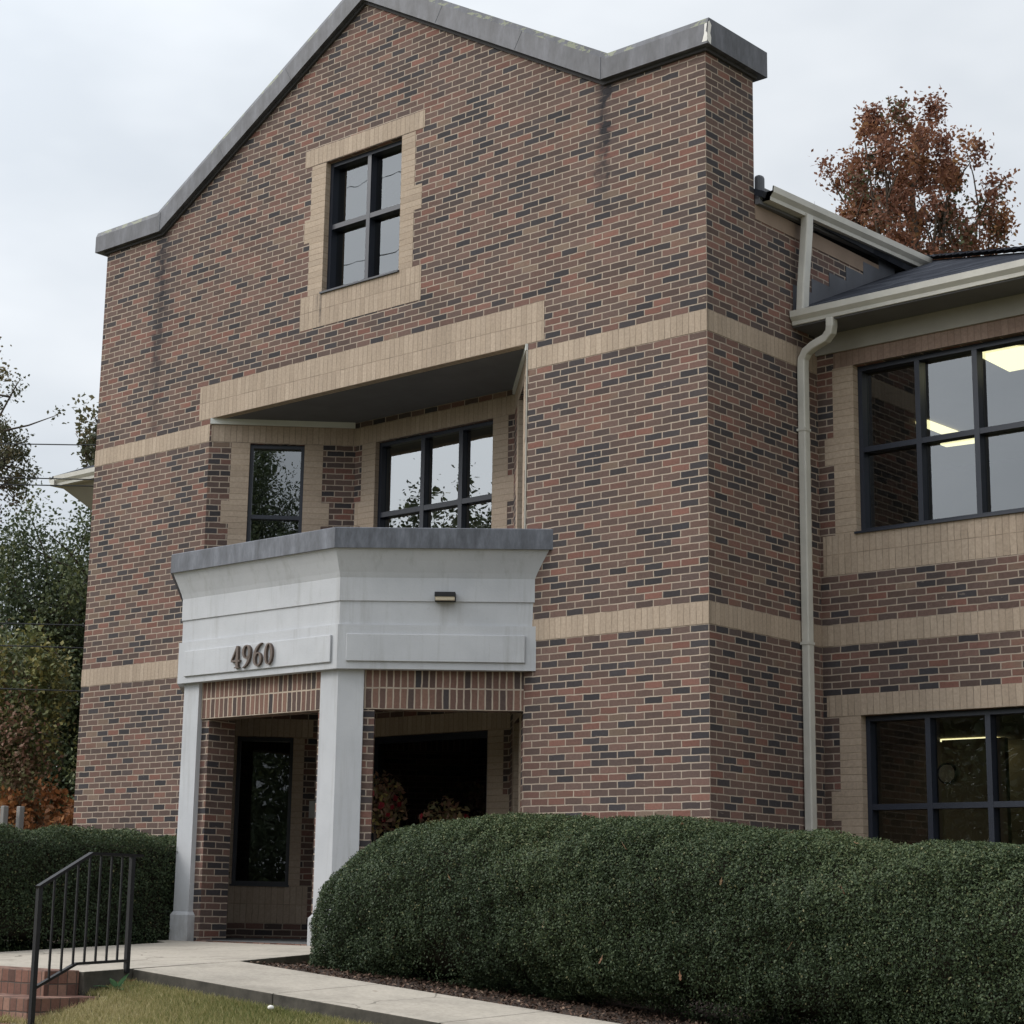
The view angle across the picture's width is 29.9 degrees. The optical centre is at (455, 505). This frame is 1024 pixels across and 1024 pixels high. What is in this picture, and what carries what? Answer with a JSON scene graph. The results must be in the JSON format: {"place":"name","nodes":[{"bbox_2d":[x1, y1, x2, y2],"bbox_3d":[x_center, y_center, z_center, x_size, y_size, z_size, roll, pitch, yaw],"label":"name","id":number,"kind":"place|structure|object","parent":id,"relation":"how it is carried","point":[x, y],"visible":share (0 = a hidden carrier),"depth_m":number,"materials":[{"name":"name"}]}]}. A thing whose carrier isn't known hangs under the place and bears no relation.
{"place":"outdoors","nodes":[
{"label":"outdoors","id":0,"kind":"place"},
{"bbox_2d":[0,940,325,996],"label":"entry walk","id":1,"kind":"structure","parent":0,"point":[162,953],"depth_m":16.53,"materials":[{"name":"concrete"}]},
{"bbox_2d":[0,977,379,1023],"bbox_3d":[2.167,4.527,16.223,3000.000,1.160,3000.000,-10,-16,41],"label":"ground","id":2,"kind":"structure","parent":0,"point":[137,1014],"depth_m":13.94,"materials":[{"name":"green plant"}]},
{"bbox_2d":[0,806,8,824],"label":"fence post","id":3,"kind":"object","parent":2,"relation":"on","point":[4,810],"visible":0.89,"depth_m":21.15,"materials":[{"name":"grey wood"}]},
{"bbox_2d":[15,806,24,829],"bbox_3d":[-4.838,4.118,21.067,0.068,1.600,0.068,-10,-16,41],"label":"fence post","id":4,"kind":"object","parent":2,"relation":"on","point":[20,817],"visible":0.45,"depth_m":21.18,"materials":[{"name":"grey wood"}]},
{"bbox_2d":[0,336,69,521],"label":"overhanging tree","id":5,"kind":"object","parent":2,"relation":"on","point":[8,454],"visible":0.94,"depth_m":30.08,"materials":[{"name":"green plant"}]},
{"bbox_2d":[0,774,74,829],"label":"orange shrub","id":6,"kind":"object","parent":2,"relation":"on","point":[31,813],"visible":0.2,"depth_m":23.93,"materials":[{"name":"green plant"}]},
{"bbox_2d":[0,618,76,817],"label":"autumn shrub","id":7,"kind":"object","parent":2,"relation":"on","point":[14,782],"visible":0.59,"depth_m":24.62,"materials":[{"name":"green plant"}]},
{"bbox_2d":[0,606,80,796],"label":"olive shrub","id":8,"kind":"object","parent":2,"relation":"on","point":[42,681],"visible":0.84,"depth_m":25.00,"materials":[{"name":"green plant"}]},
{"bbox_2d":[0,471,91,823],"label":"evergreen tree","id":9,"kind":"object","parent":2,"relation":"on","point":[62,597],"visible":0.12,"depth_m":30.48,"materials":[{"name":"green plant"}]},
{"bbox_2d":[0,966,98,1023],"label":"brick steps","id":10,"kind":"structure","parent":2,"relation":"on","point":[60,991],"depth_m":14.48,"materials":[{"name":"red brick"}]},
{"bbox_2d":[27,852,143,1023],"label":"stair railing","id":11,"kind":"object","parent":10,"relation":"on","point":[34,986],"visible":1,"depth_m":14.47,"materials":[{"name":"black metal"}]},
{"bbox_2d":[3,940,120,950],"bbox_3d":[-4.970,4.766,19.632,4.070,0.584,4.600,-10,-16,41],"label":"mulch bed","id":12,"kind":"object","parent":2,"relation":"on","point":[54,945],"visible":0.01,"depth_m":19.77,"materials":[{"name":"soil"}]},
{"bbox_2d":[0,823,229,951],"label":"hedge","id":13,"kind":"object","parent":12,"relation":"on","point":[30,860],"visible":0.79,"depth_m":18.76,"materials":[{"name":"green plant"}]},
{"bbox_2d":[71,392,98,533],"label":"backdrop tree","id":14,"kind":"object","parent":2,"relation":"on","point":[87,453],"visible":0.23,"depth_m":40.37,"materials":[{"name":"green plant"}]},
{"bbox_2d":[96,974,131,989],"bbox_3d":[-2.636,3.670,14.771,0.335,0.130,0.292,-3,-13,21],"label":"weed","id":15,"kind":"object","parent":2,"relation":"on","point":[114,983],"visible":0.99,"depth_m":14.70,"materials":[{"name":"green plant"}]},
{"bbox_2d":[250,961,815,1023],"bbox_3d":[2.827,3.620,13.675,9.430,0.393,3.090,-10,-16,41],"label":"mulch bed","id":16,"kind":"object","parent":2,"relation":"on","point":[620,1003],"visible":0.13,"depth_m":14.51,"materials":[{"name":"wood"}]},
{"bbox_2d":[308,812,1023,1023],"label":"hedge","id":17,"kind":"object","parent":16,"relation":"on","point":[931,939],"visible":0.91,"depth_m":13.57,"materials":[{"name":"green plant"}]},
{"bbox_2d":[49,0,1023,945],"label":"office building","id":18,"kind":"structure","parent":2,"relation":"on","point":[499,416],"depth_m":18.92,"materials":[{"name":"brown brick"}]},
{"bbox_2d":[0,688,80,691],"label":"utility cable","id":19,"kind":"object","parent":18,"relation":"attached to","point":[41,689],"visible":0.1,"depth_m":24.19,"materials":[{"name":"black rubber"}]},
{"bbox_2d":[0,645,83,648],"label":"utility cable","id":20,"kind":"object","parent":18,"relation":"attached to","point":[41,646],"visible":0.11,"depth_m":24.30,"materials":[{"name":"black rubber"}]},
{"bbox_2d":[0,623,84,625],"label":"utility cable","id":21,"kind":"object","parent":18,"relation":"attached to","point":[44,624],"visible":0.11,"depth_m":24.35,"materials":[{"name":"black rubber"}]},
{"bbox_2d":[0,484,93,486],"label":"utility cable","id":22,"kind":"object","parent":18,"relation":"attached to","point":[49,485],"visible":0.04,"depth_m":24.68,"materials":[{"name":"black rubber"}]},
{"bbox_2d":[0,477,93,479],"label":"utility cable","id":23,"kind":"object","parent":18,"relation":"attached to","point":[46,478],"visible":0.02,"depth_m":24.69,"materials":[{"name":"black rubber"}]},
{"bbox_2d":[0,443,95,445],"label":"utility cable","id":24,"kind":"object","parent":18,"relation":"attached to","point":[49,444],"visible":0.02,"depth_m":24.78,"materials":[{"name":"black rubber"}]},
{"bbox_2d":[229,737,293,886],"bbox_3d":[-2.152,3.404,21.332,0.571,1.644,0.576,-10,-16,41],"label":"window","id":25,"kind":"structure","parent":18,"relation":"in","point":[264,767],"depth_m":21.40,"materials":[{"name":"glass"}]},
{"bbox_2d":[246,444,304,541],"bbox_3d":[-2.083,0.098,22.022,0.557,1.630,0.561,-10,-16,41],"label":"window","id":26,"kind":"structure","parent":18,"relation":"in","point":[276,472],"depth_m":22.13,"materials":[{"name":"glass"}]},
{"bbox_2d":[319,140,401,293],"bbox_3d":[-0.980,-3.158,21.050,1.204,1.549,0.215,-10,-16,41],"label":"window","id":27,"kind":"structure","parent":18,"relation":"in","point":[372,215],"depth_m":21.16,"materials":[{"name":"metal"}]},
{"bbox_2d":[372,770,408,841],"bbox_3d":[-0.806,3.659,20.051,0.620,1.782,0.637,-10,-16,41],"label":"potted plant","id":28,"kind":"object","parent":18,"relation":"on","point":[386,805],"visible":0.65,"depth_m":20.09,"materials":[{"name":"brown plant"}]},
{"bbox_2d":[371,731,487,842],"bbox_3d":[-0.282,3.541,20.524,1.787,2.170,0.075,-10,-16,41],"label":"window","id":29,"kind":"structure","parent":18,"relation":"in","point":[453,764],"depth_m":20.65,"materials":[{"name":"glass"}]},
{"bbox_2d":[377,420,492,527],"bbox_3d":[-0.233,-0.026,21.255,1.809,1.630,0.175,-10,-16,41],"label":"window","id":30,"kind":"structure","parent":18,"relation":"in","point":[440,479],"depth_m":21.35,"materials":[{"name":"glass"}]},
{"bbox_2d":[854,335,1023,533],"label":"window","id":31,"kind":"structure","parent":18,"relation":"in","point":[979,433],"depth_m":18.02,"materials":[{"name":"metal"}]},
{"bbox_2d":[866,707,1023,862],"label":"window","id":32,"kind":"structure","parent":18,"relation":"in","point":[993,804],"depth_m":17.40,"materials":[{"name":"metal"}]},
{"bbox_2d":[938,763,956,783],"bbox_3d":[5.280,2.881,20.600,0.230,0.226,0.040,-10,-16,41],"label":"wall clock","id":33,"kind":"object","parent":18,"relation":"attached to","point":[947,773],"depth_m":20.59,"materials":[{"name":"beige plastic"}]},
{"bbox_2d":[811,86,1022,259],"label":"oak tree","id":34,"kind":"object","parent":2,"relation":"on","point":[946,174],"visible":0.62,"depth_m":48.85,"materials":[{"name":"brown plant"}]},
{"bbox_2d":[133,961,375,1006],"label":"side walk","id":35,"kind":"structure","parent":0,"point":[252,981],"depth_m":14.68,"materials":[{"name":"concrete"}]},
{"bbox_2d":[273,984,543,1023],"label":"side walk","id":36,"kind":"structure","parent":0,"point":[382,1004],"depth_m":13.60,"materials":[{"name":"concrete"}]},
{"bbox_2d":[417,790,469,824],"bbox_3d":[-0.112,3.730,19.801,0.610,1.567,0.617,-10,-16,41],"label":"shrub","id":37,"kind":"object","parent":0,"point":[448,815],"visible":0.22,"depth_m":19.86,"materials":[{"name":"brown plant"}]},
{"bbox_2d":[0,0,1023,766],"label":"sky","id":38,"kind":"structure","parent":0,"point":[108,107],"materials":[{"name":"white"}]},
{"bbox_2d":[441,1011,618,1023],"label":"side walk","id":39,"kind":"structure","parent":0,"point":[544,1017],"depth_m":13.11,"materials":[{"name":"concrete"}]}
]}

